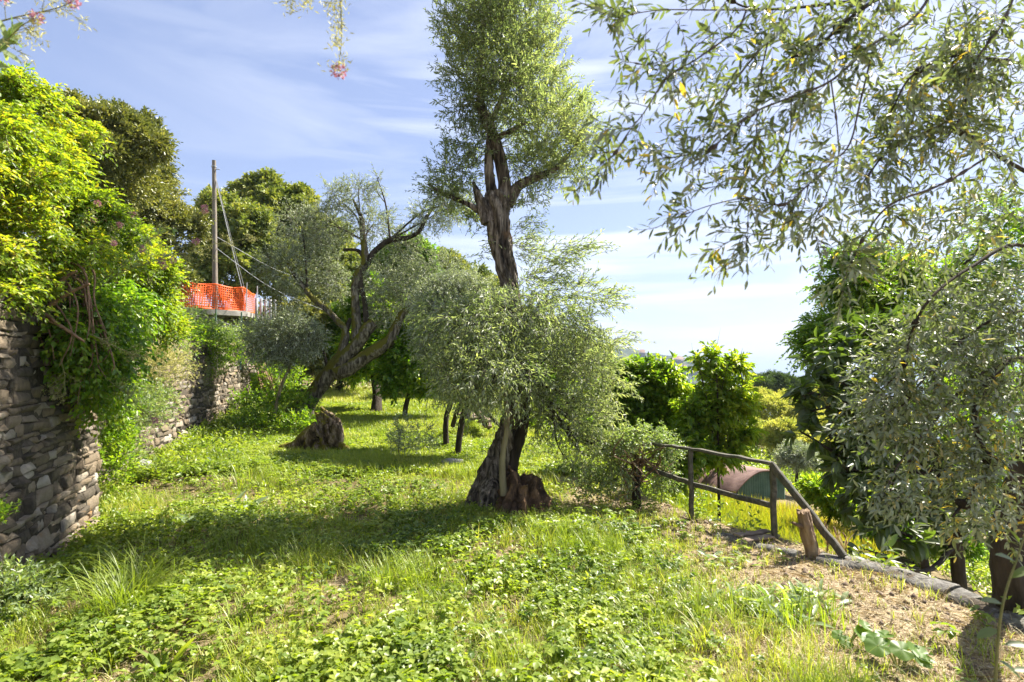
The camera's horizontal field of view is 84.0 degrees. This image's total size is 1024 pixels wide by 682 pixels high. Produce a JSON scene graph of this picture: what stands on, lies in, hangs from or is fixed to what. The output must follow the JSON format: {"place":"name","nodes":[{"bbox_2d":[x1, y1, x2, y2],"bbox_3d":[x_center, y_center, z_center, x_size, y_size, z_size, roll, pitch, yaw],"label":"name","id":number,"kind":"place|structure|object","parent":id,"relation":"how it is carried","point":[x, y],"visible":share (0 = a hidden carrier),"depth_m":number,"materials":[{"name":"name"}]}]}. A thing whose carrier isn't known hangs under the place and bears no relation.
{"place":"outdoors","nodes":[
{"label":"outdoors","id":0,"kind":"place"},
{"bbox_2d":[0,8,45,68],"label":"valerian plant","id":1,"kind":"object","parent":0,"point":[8,38],"visible":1,"depth_m":1.76,"materials":[{"name":"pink plant"}]},
{"bbox_2d":[0,0,95,50],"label":"valerian plant","id":2,"kind":"object","parent":1,"relation":"attached to","point":[70,5],"visible":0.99,"depth_m":1.75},
{"bbox_2d":[315,0,354,79],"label":"valerian plant","id":3,"kind":"object","parent":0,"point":[338,66],"visible":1,"depth_m":1.79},
{"bbox_2d":[0,385,1023,681],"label":"grass","id":4,"kind":"structure","parent":0,"point":[834,675],"depth_m":4.43,"materials":[{"name":"plant"}]},
{"bbox_2d":[0,339,1023,681],"bbox_3d":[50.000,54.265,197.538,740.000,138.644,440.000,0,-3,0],"label":"ground","id":5,"kind":"structure","parent":0,"point":[936,573],"depth_m":4.05,"materials":[{"name":"soil"}]},
{"bbox_2d":[0,552,82,625],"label":"weeds","id":6,"kind":"object","parent":5,"relation":"on","point":[19,587],"visible":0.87,"depth_m":3.75,"materials":[{"name":"green plant"}]},
{"bbox_2d":[0,280,102,609],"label":"stone wall","id":7,"kind":"structure","parent":5,"relation":"on","point":[50,463],"depth_m":4.75,"materials":[{"name":"stone"}]},
{"bbox_2d":[0,494,20,524],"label":"weeds","id":8,"kind":"object","parent":7,"relation":"on","point":[4,510],"visible":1,"depth_m":3.86,"materials":[{"name":"green plant"}]},
{"bbox_2d":[41,358,80,404],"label":"valerian plant","id":9,"kind":"object","parent":7,"relation":"on","point":[61,388],"visible":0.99,"depth_m":4.74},
{"bbox_2d":[0,60,164,404],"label":"climbing shrub","id":10,"kind":"object","parent":7,"relation":"on","point":[40,167],"visible":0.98,"depth_m":4.75,"materials":[{"name":"green plant"}]},
{"bbox_2d":[67,200,101,233],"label":"valerian plant","id":11,"kind":"object","parent":10,"relation":"on","point":[83,216],"visible":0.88,"depth_m":4.96,"materials":[{"name":"green plant"}]},
{"bbox_2d":[32,268,174,446],"bbox_3d":[-4.066,0.132,5.765,1.112,1.879,2.519,1,-3,-22],"label":"ivy shrub","id":12,"kind":"object","parent":7,"relation":"attached to","point":[126,321],"visible":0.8,"depth_m":5.27,"materials":[{"name":"green plant"}]},
{"bbox_2d":[84,332,147,362],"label":"valerian plant","id":13,"kind":"object","parent":12,"relation":"attached to","point":[109,343],"visible":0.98,"depth_m":4.88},
{"bbox_2d":[98,368,168,427],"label":"valerian plant","id":14,"kind":"object","parent":12,"relation":"attached to","point":[130,393],"visible":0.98,"depth_m":5.32,"materials":[{"name":"green plant"}]},
{"bbox_2d":[95,232,200,290],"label":"valerian plant","id":15,"kind":"object","parent":7,"relation":"on","point":[136,266],"visible":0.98,"depth_m":5.35,"materials":[{"name":"green plant"}]},
{"bbox_2d":[1,86,183,297],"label":"holm oak","id":16,"kind":"object","parent":5,"relation":"on","point":[143,145],"visible":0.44,"depth_m":10.59,"materials":[{"name":"green plant"}]},
{"bbox_2d":[50,623,140,672],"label":"grass tuft","id":17,"kind":"object","parent":5,"relation":"on","point":[93,653],"visible":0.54,"depth_m":3.19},
{"bbox_2d":[30,541,204,622],"bbox_3d":[-2.578,1.639,3.785,1.104,0.425,1.176,2,-3,-34],"label":"grass tuft","id":18,"kind":"object","parent":5,"relation":"on","point":[117,598],"visible":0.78,"depth_m":3.84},
{"bbox_2d":[95,387,152,504],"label":"weeds","id":19,"kind":"object","parent":5,"relation":"on","point":[108,437],"visible":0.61,"depth_m":6.93,"materials":[{"name":"green plant"}]},
{"bbox_2d":[66,521,209,593],"bbox_3d":[-2.708,1.605,4.157,1.064,0.498,1.027,0,-3,0],"label":"grass tuft","id":20,"kind":"object","parent":5,"relation":"on","point":[159,562],"visible":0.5,"depth_m":4.29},
{"bbox_2d":[95,374,189,489],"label":"weeds","id":21,"kind":"object","parent":5,"relation":"on","point":[152,398],"visible":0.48,"depth_m":7.68,"materials":[{"name":"green plant"}]},
{"bbox_2d":[89,160,216,280],"bbox_3d":[-9.227,-2.289,13.803,3.191,5.108,3.291,0,-3,0],"label":"holm oak","id":22,"kind":"object","parent":5,"relation":"on","point":[175,212],"visible":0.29,"depth_m":14.27,"materials":[{"name":"green plant"}]},
{"bbox_2d":[97,194,216,284],"bbox_3d":[-3.436,-0.994,5.529,0.639,1.029,0.967,-2,-4,40],"label":"tree branch","id":23,"kind":"object","parent":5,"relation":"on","point":[204,208],"visible":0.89,"depth_m":5.46,"materials":[{"name":"green plant"}]},
{"bbox_2d":[43,277,280,393],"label":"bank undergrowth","id":24,"kind":"object","parent":5,"relation":"on","point":[253,377],"visible":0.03,"depth_m":21.10,"materials":[{"name":"green plant"}]},
{"bbox_2d":[130,636,202,681],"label":"broadleaf weed","id":25,"kind":"object","parent":5,"relation":"on","point":[157,658],"visible":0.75,"depth_m":3.13,"materials":[{"name":"green plant"}]},
{"bbox_2d":[96,333,250,484],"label":"stone wall","id":26,"kind":"structure","parent":5,"relation":"on","point":[207,402],"depth_m":12.21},
{"bbox_2d":[68,224,200,357],"bbox_3d":[-5.011,-0.784,7.792,1.283,2.026,3.044,1,-3,-20],"label":"climbing shrub","id":27,"kind":"object","parent":26,"relation":"on","point":[161,285],"visible":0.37,"depth_m":7.30,"materials":[{"name":"green plant"}]},
{"bbox_2d":[136,336,206,390],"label":"weeds","id":28,"kind":"object","parent":26,"relation":"on","point":[153,363],"visible":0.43,"depth_m":9.66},
{"bbox_2d":[147,339,220,418],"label":"weeds","id":29,"kind":"object","parent":26,"relation":"attached to","point":[183,349],"visible":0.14,"depth_m":11.48,"materials":[{"name":"green plant"}]},
{"bbox_2d":[164,302,237,354],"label":"weeds","id":30,"kind":"object","parent":26,"relation":"on","point":[198,313],"visible":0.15,"depth_m":12.52,"materials":[{"name":"green plant"}]},
{"bbox_2d":[177,314,244,374],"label":"weeds","id":31,"kind":"object","parent":26,"relation":"on","point":[216,349],"visible":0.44,"depth_m":13.00,"materials":[{"name":"green plant"}]},
{"bbox_2d":[208,335,254,380],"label":"weeds","id":32,"kind":"object","parent":26,"relation":"on","point":[222,364],"visible":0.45,"depth_m":13.94,"materials":[{"name":"green plant"}]},
{"bbox_2d":[207,309,271,359],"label":"weeds","id":33,"kind":"object","parent":26,"relation":"on","point":[231,331],"visible":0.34,"depth_m":15.47,"materials":[{"name":"green plant"}]},
{"bbox_2d":[169,262,205,316],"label":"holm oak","id":34,"kind":"object","parent":5,"relation":"on","point":[192,274],"visible":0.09,"depth_m":17.03,"materials":[{"name":"green plant"}]},
{"bbox_2d":[177,307,262,372],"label":"terrace platform","id":35,"kind":"structure","parent":5,"relation":"on","point":[231,316],"depth_m":17.62,"materials":[{"name":"concrete"}]},
{"bbox_2d":[178,281,257,312],"bbox_3d":[-9.238,-1.357,18.025,2.389,1.178,1.680,2,-3,-32],"label":"safety netting","id":36,"kind":"object","parent":35,"relation":"on","point":[220,291],"visible":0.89,"depth_m":17.46,"materials":[{"name":"plastic"}]},
{"bbox_2d":[211,160,247,310],"bbox_3d":[-9.546,-3.033,19.170,1.140,5.616,2.829,1,-3,-27],"label":"utility pole","id":37,"kind":"object","parent":35,"relation":"on","point":[214,247],"visible":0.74,"depth_m":18.35,"materials":[{"name":"brown wood"}]},
{"bbox_2d":[187,579,291,638],"bbox_3d":[-1.697,1.733,3.607,0.710,0.248,0.700,2,-3,-29],"label":"grass tuft","id":38,"kind":"object","parent":5,"relation":"on","point":[249,616],"visible":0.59,"depth_m":3.67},
{"bbox_2d":[212,490,269,516],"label":"broadleaf weed","id":39,"kind":"object","parent":5,"relation":"on","point":[260,500],"visible":0.38,"depth_m":6.42,"materials":[{"name":"green plant"}]},
{"bbox_2d":[206,459,281,491],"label":"grass tuft","id":40,"kind":"object","parent":5,"relation":"on","point":[241,481],"visible":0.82,"depth_m":7.76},
{"bbox_2d":[183,183,317,309],"bbox_3d":[-11.319,-2.574,24.548,5.903,8.249,4.514,0,-3,0],"label":"broadleaf tree","id":41,"kind":"object","parent":5,"relation":"on","point":[244,218],"visible":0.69,"depth_m":23.52,"materials":[{"name":"green plant"}]},
{"bbox_2d":[255,298,275,324],"bbox_3d":[-8.172,-0.898,18.888,0.105,1.089,1.272,0,-3,4],"label":"metal fence","id":42,"kind":"object","parent":5,"relation":"on","point":[261,305],"visible":0.23,"depth_m":18.58,"materials":[{"name":"metal"}]},
{"bbox_2d":[211,384,327,432],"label":"weeds","id":43,"kind":"object","parent":5,"relation":"on","point":[288,395],"visible":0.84,"depth_m":12.56,"materials":[{"name":"green plant"}]},
{"bbox_2d":[226,331,313,412],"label":"weeds","id":44,"kind":"object","parent":5,"relation":"on","point":[240,399],"visible":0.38,"depth_m":17.06,"materials":[{"name":"green plant"}]},
{"bbox_2d":[223,166,324,382],"bbox_3d":[-11.655,-3.159,28.179,5.627,11.029,4.173,0,-3,0],"label":"broadleaf tree","id":45,"kind":"object","parent":5,"relation":"on","point":[269,187],"visible":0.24,"depth_m":27.45,"materials":[{"name":"green plant"}]},
{"bbox_2d":[229,302,332,421],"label":"olive tree","id":46,"kind":"object","parent":5,"relation":"on","point":[281,349],"visible":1,"depth_m":13.05,"materials":[{"name":"green plant"}]},
{"bbox_2d":[254,295,331,391],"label":"laurel tree","id":47,"kind":"object","parent":5,"relation":"on","point":[319,363],"visible":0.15,"depth_m":21.38,"materials":[{"name":"green plant"}]},
{"bbox_2d":[249,527,341,566],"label":"grass tuft","id":48,"kind":"object","parent":5,"relation":"on","point":[306,543],"visible":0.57,"depth_m":4.90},
{"bbox_2d":[9,398,596,600],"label":"undergrowth","id":49,"kind":"object","parent":5,"relation":"on","point":[166,458],"visible":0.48,"depth_m":5.66,"materials":[{"name":"green plant"}]},
{"bbox_2d":[278,406,349,450],"bbox_3d":[-3.459,1.655,10.326,1.417,0.940,0.768,0,-3,0],"label":"tree stump","id":50,"kind":"object","parent":5,"relation":"on","point":[326,431],"visible":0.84,"depth_m":10.11,"materials":[{"name":"brown wood"}]},
{"bbox_2d":[292,214,370,382],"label":"broadleaf tree","id":51,"kind":"object","parent":5,"relation":"on","point":[350,258],"visible":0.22,"depth_m":25.82,"materials":[{"name":"green plant"}]},
{"bbox_2d":[315,294,370,390],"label":"laurel tree","id":52,"kind":"object","parent":5,"relation":"on","point":[336,329],"visible":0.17,"depth_m":21.94,"materials":[{"name":"green plant"}]},
{"bbox_2d":[248,162,471,420],"bbox_3d":[-3.751,-1.147,14.489,5.893,6.587,2.363,0,-3,0],"label":"olive tree","id":53,"kind":"object","parent":5,"relation":"on","point":[346,360],"visible":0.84,"depth_m":14.27,"materials":[{"name":"green plant"}]},
{"bbox_2d":[329,270,408,412],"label":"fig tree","id":54,"kind":"object","parent":5,"relation":"on","point":[364,372],"visible":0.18,"depth_m":15.96,"materials":[{"name":"green plant"}]},
{"bbox_2d":[338,545,439,594],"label":"grass tuft","id":55,"kind":"object","parent":5,"relation":"on","point":[387,570],"visible":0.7,"depth_m":4.37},
{"bbox_2d":[369,323,437,416],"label":"citrus tree","id":56,"kind":"object","parent":5,"relation":"on","point":[393,376],"visible":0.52,"depth_m":14.28,"materials":[{"name":"green plant"}]},
{"bbox_2d":[371,231,445,392],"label":"broadleaf tree","id":57,"kind":"object","parent":5,"relation":"on","point":[426,242],"visible":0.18,"depth_m":21.48,"materials":[{"name":"green plant"}]},
{"bbox_2d":[382,410,445,459],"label":"olive sapling","id":58,"kind":"object","parent":5,"relation":"on","point":[399,438],"visible":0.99,"depth_m":9.52,"materials":[{"name":"green plant"}]},
{"bbox_2d":[374,542,464,592],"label":"grass tuft","id":59,"kind":"object","parent":5,"relation":"on","point":[419,569],"visible":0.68,"depth_m":4.48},
{"bbox_2d":[413,245,481,318],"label":"broadleaf tree","id":60,"kind":"object","parent":5,"relation":"on","point":[459,256],"visible":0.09,"depth_m":33.84,"materials":[{"name":"green plant"}]},
{"bbox_2d":[400,261,500,446],"bbox_3d":[-1.102,0.250,10.766,1.971,3.626,1.827,0,-3,0],"label":"olive tree","id":61,"kind":"object","parent":5,"relation":"on","point":[438,285],"visible":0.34,"depth_m":10.53,"materials":[{"name":"green plant"}]},
{"bbox_2d":[404,633,505,681],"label":"grass tuft","id":62,"kind":"object","parent":5,"relation":"on","point":[467,662],"visible":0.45,"depth_m":3.05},
{"bbox_2d":[424,305,504,453],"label":"olive tree","id":63,"kind":"object","parent":5,"relation":"on","point":[459,437],"visible":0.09,"depth_m":9.65,"materials":[{"name":"green plant"}]},
{"bbox_2d":[5,227,991,523],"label":"hillside scrub","id":64,"kind":"object","parent":5,"relation":"on","point":[337,383],"visible":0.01,"depth_m":24.45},
{"bbox_2d":[472,259,532,319],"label":"broadleaf tree","id":65,"kind":"object","parent":5,"relation":"on","point":[483,270],"visible":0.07,"depth_m":35.77,"materials":[{"name":"green plant"}]},
{"bbox_2d":[0,400,1023,681],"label":"ground cover","id":66,"kind":"object","parent":5,"relation":"on","point":[396,652],"visible":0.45,"depth_m":3.78,"materials":[{"name":"green plant"}]},
{"bbox_2d":[1,471,1023,681],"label":"straw","id":67,"kind":"object","parent":5,"relation":"on","point":[989,673],"visible":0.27,"depth_m":3.70,"materials":[{"name":"plant"}]},
{"bbox_2d":[493,465,559,516],"bbox_3d":[0.124,1.794,6.604,0.973,0.670,0.870,0,-3,0],"label":"tree stump","id":68,"kind":"object","parent":5,"relation":"on","point":[524,492],"visible":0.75,"depth_m":6.43,"materials":[{"name":"brown wood"}]},
{"bbox_2d":[401,0,654,513],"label":"olive tree","id":69,"kind":"object","parent":5,"relation":"on","point":[499,356],"visible":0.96,"depth_m":6.78,"materials":[{"name":"green plant"}]},
{"bbox_2d":[565,418,687,507],"bbox_3d":[1.418,1.627,6.928,1.507,1.412,1.106,0,-3,0],"label":"ivy bush","id":70,"kind":"object","parent":5,"relation":"on","point":[630,439],"visible":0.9,"depth_m":6.82,"materials":[{"name":"green plant"}]},
{"bbox_2d":[585,350,694,482],"bbox_3d":[1.990,1.762,8.706,1.831,3.264,1.019,0,-3,0],"label":"cherry tree","id":71,"kind":"object","parent":5,"relation":"on","point":[664,384],"visible":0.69,"depth_m":8.58,"materials":[{"name":"green plant"}]},
{"bbox_2d":[588,631,718,681],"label":"grass tuft","id":72,"kind":"object","parent":5,"relation":"on","point":[638,667],"visible":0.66,"depth_m":2.94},
{"bbox_2d":[661,607,748,649],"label":"grass tuft","id":73,"kind":"object","parent":5,"relation":"on","point":[700,635],"visible":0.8,"depth_m":3.45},
{"bbox_2d":[647,332,769,521],"bbox_3d":[2.765,1.661,8.018,1.867,3.699,1.093,1,-3,-17],"label":"cherry tree","id":74,"kind":"object","parent":5,"relation":"on","point":[727,401],"visible":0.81,"depth_m":8.01,"materials":[{"name":"green plant"}]},
{"bbox_2d":[697,550,769,568],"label":"broadleaf weed","id":75,"kind":"object","parent":5,"relation":"on","point":[715,555],"visible":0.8,"depth_m":4.82,"materials":[{"name":"green plant"}]},
{"bbox_2d":[713,532,755,545],"bbox_3d":[2.143,1.988,5.483,0.171,0.226,0.408,2,-3,-31],"label":"kerb stone","id":76,"kind":"object","parent":5,"relation":"on","point":[726,536],"visible":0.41,"depth_m":5.48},
{"bbox_2d":[695,463,784,499],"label":"garden shed","id":77,"kind":"structure","parent":5,"relation":"on","point":[750,481],"depth_m":13.36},
{"bbox_2d":[645,442,847,557],"bbox_3d":[2.246,1.659,5.861,0.122,0.996,2.465,2,-3,-28],"label":"handrail","id":78,"kind":"object","parent":5,"relation":"on","point":[775,471],"visible":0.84,"depth_m":5.50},
{"bbox_2d":[755,388,792,420],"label":"mimosa shrub","id":79,"kind":"object","parent":5,"relation":"on","point":[774,403],"visible":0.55,"depth_m":29.33,"materials":[{"name":"yellow plant"}]},
{"bbox_2d":[530,402,1021,611],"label":"slope undergrowth","id":80,"kind":"object","parent":5,"relation":"on","point":[981,567],"visible":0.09,"depth_m":9.42,"materials":[{"name":"green plant"}]},
{"bbox_2d":[529,484,1023,681],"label":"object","id":81,"kind":"structure","parent":5,"relation":"on","point":[913,595],"depth_m":4.23,"materials":[{"name":"beige stone"}]},
{"bbox_2d":[753,542,801,557],"bbox_3d":[2.383,1.947,5.109,0.136,0.219,0.382,2,-4,-38],"label":"kerb stone","id":82,"kind":"object","parent":5,"relation":"on","point":[792,552],"visible":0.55,"depth_m":5.07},
{"bbox_2d":[741,369,816,412],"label":"pine tree","id":83,"kind":"object","parent":5,"relation":"on","point":[774,381],"visible":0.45,"depth_m":56.97,"materials":[{"name":"green plant"}]},
{"bbox_2d":[710,576,848,631],"bbox_3d":[1.821,1.754,3.902,0.900,0.194,0.860,0,-3,0],"label":"broadleaf weed","id":84,"kind":"object","parent":5,"relation":"on","point":[778,613],"visible":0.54,"depth_m":3.82,"materials":[{"name":"green plant"}]},
{"bbox_2d":[760,416,808,452],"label":"mimosa shrub","id":85,"kind":"object","parent":5,"relation":"on","point":[774,429],"visible":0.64,"depth_m":21.53,"materials":[{"name":"yellow plant"}]},
{"bbox_2d":[562,0,1023,615],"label":"olive tree","id":86,"kind":"object","parent":5,"relation":"on","point":[968,78],"visible":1,"depth_m":2.39,"materials":[{"name":"green plant"}]},
{"bbox_2d":[976,525,1023,681],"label":"olive shoot","id":87,"kind":"object","parent":86,"relation":"attached to","point":[990,631],"visible":1,"depth_m":1.85,"materials":[{"name":"green plant"}]},
{"bbox_2d":[768,438,822,490],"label":"olive tree","id":88,"kind":"object","parent":5,"relation":"on","point":[795,459],"visible":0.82,"depth_m":14.70,"materials":[{"name":"green plant"}]},
{"bbox_2d":[757,584,843,646],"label":"grass tuft","id":89,"kind":"object","parent":5,"relation":"on","point":[800,612],"visible":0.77,"depth_m":3.55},
{"bbox_2d":[791,508,820,558],"bbox_3d":[2.530,1.667,4.917,0.308,0.429,0.133,1,-3,-13],"label":"log post","id":90,"kind":"object","parent":5,"relation":"on","point":[804,524],"visible":1,"depth_m":4.89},
{"bbox_2d":[781,399,833,440],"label":"mimosa shrub","id":91,"kind":"object","parent":5,"relation":"on","point":[788,413],"visible":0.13,"depth_m":27.41,"materials":[{"name":"yellow plant"}]},
{"bbox_2d":[771,578,851,610],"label":"broadleaf weed","id":92,"kind":"object","parent":5,"relation":"on","point":[843,596],"visible":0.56,"depth_m":4.07,"materials":[{"name":"green plant"}]},
{"bbox_2d":[790,583,858,631],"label":"grass tuft","id":93,"kind":"object","parent":5,"relation":"on","point":[833,617],"visible":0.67,"depth_m":3.76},
{"bbox_2d":[792,471,870,528],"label":"leafy bush","id":94,"kind":"object","parent":5,"relation":"on","point":[823,499],"visible":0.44,"depth_m":10.73,"materials":[{"name":"green plant"}]},
{"bbox_2d":[831,619,872,648],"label":"squash plant","id":95,"kind":"object","parent":5,"relation":"on","point":[859,630],"visible":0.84,"depth_m":3.38,"materials":[{"name":"green plant"}]},
{"bbox_2d":[816,553,890,574],"bbox_3d":[2.814,1.911,4.696,0.499,0.219,0.259,-3,-4,41],"label":"kerb stone","id":96,"kind":"object","parent":5,"relation":"on","point":[856,564],"visible":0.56,"depth_m":4.66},
{"bbox_2d":[847,551,902,566],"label":"loquat seedling","id":97,"kind":"object","parent":5,"relation":"on","point":[871,559],"visible":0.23,"depth_m":4.87,"materials":[{"name":"green plant"}]},
{"bbox_2d":[780,302,1006,589],"bbox_3d":[4.227,1.555,6.289,2.520,4.175,1.927,1,-3,-15],"label":"loquat tree","id":98,"kind":"object","parent":5,"relation":"on","point":[920,542],"visible":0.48,"depth_m":6.10,"materials":[{"name":"green plant"}]},
{"bbox_2d":[861,629,934,668],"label":"squash plant","id":99,"kind":"object","parent":5,"relation":"on","point":[880,640],"visible":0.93,"depth_m":3.15,"materials":[{"name":"green plant"}]},
{"bbox_2d":[774,188,1023,576],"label":"acacia tree","id":100,"kind":"object","parent":5,"relation":"on","point":[805,330],"visible":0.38,"depth_m":8.53,"materials":[{"name":"green plant"}]},
{"bbox_2d":[882,566,960,597],"bbox_3d":[3.092,1.888,4.311,0.247,0.216,0.441,1,-3,-25],"label":"kerb stone","id":101,"kind":"object","parent":5,"relation":"on","point":[910,577],"visible":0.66,"depth_m":4.26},
{"bbox_2d":[865,519,988,566],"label":"leafy bush","id":102,"kind":"object","parent":5,"relation":"on","point":[978,551],"visible":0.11,"depth_m":8.63,"materials":[{"name":"green plant"}]},
{"bbox_2d":[884,408,1023,519],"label":"leafy bush","id":103,"kind":"object","parent":5,"relation":"on","point":[993,442],"visible":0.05,"depth_m":13.66,"materials":[{"name":"green plant"}]},
{"bbox_2d":[945,587,999,616],"bbox_3d":[3.228,1.879,3.936,0.250,0.224,0.284,2,-3,-28],"label":"kerb stone","id":104,"kind":"object","parent":5,"relation":"on","point":[965,595],"visible":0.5,"depth_m":3.93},
{"bbox_2d":[922,362,1023,431],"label":"leafy bush","id":105,"kind":"object","parent":5,"relation":"on","point":[945,381],"visible":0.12,"depth_m":19.77,"materials":[{"name":"green plant"}]},
{"bbox_2d":[993,610,1023,633],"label":"kerb stone","id":106,"kind":"object","parent":5,"relation":"on","point":[1016,621],"visible":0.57,"depth_m":3.67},
{"bbox_2d":[0,0,1023,371],"label":"sky","id":107,"kind":"structure","parent":0,"point":[243,87],"materials":[{"name":"blue"}]},
{"bbox_2d":[622,477,893,563],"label":"tall grass","id":108,"kind":"structure","parent":0,"point":[786,516],"depth_m":10.80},
{"bbox_2d":[595,339,941,425],"bbox_3d":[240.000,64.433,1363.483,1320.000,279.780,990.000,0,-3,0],"label":"hill","id":109,"kind":"structure","parent":0,"point":[627,352],"depth_m":1264.48,"materials":[{"name":"plant"}]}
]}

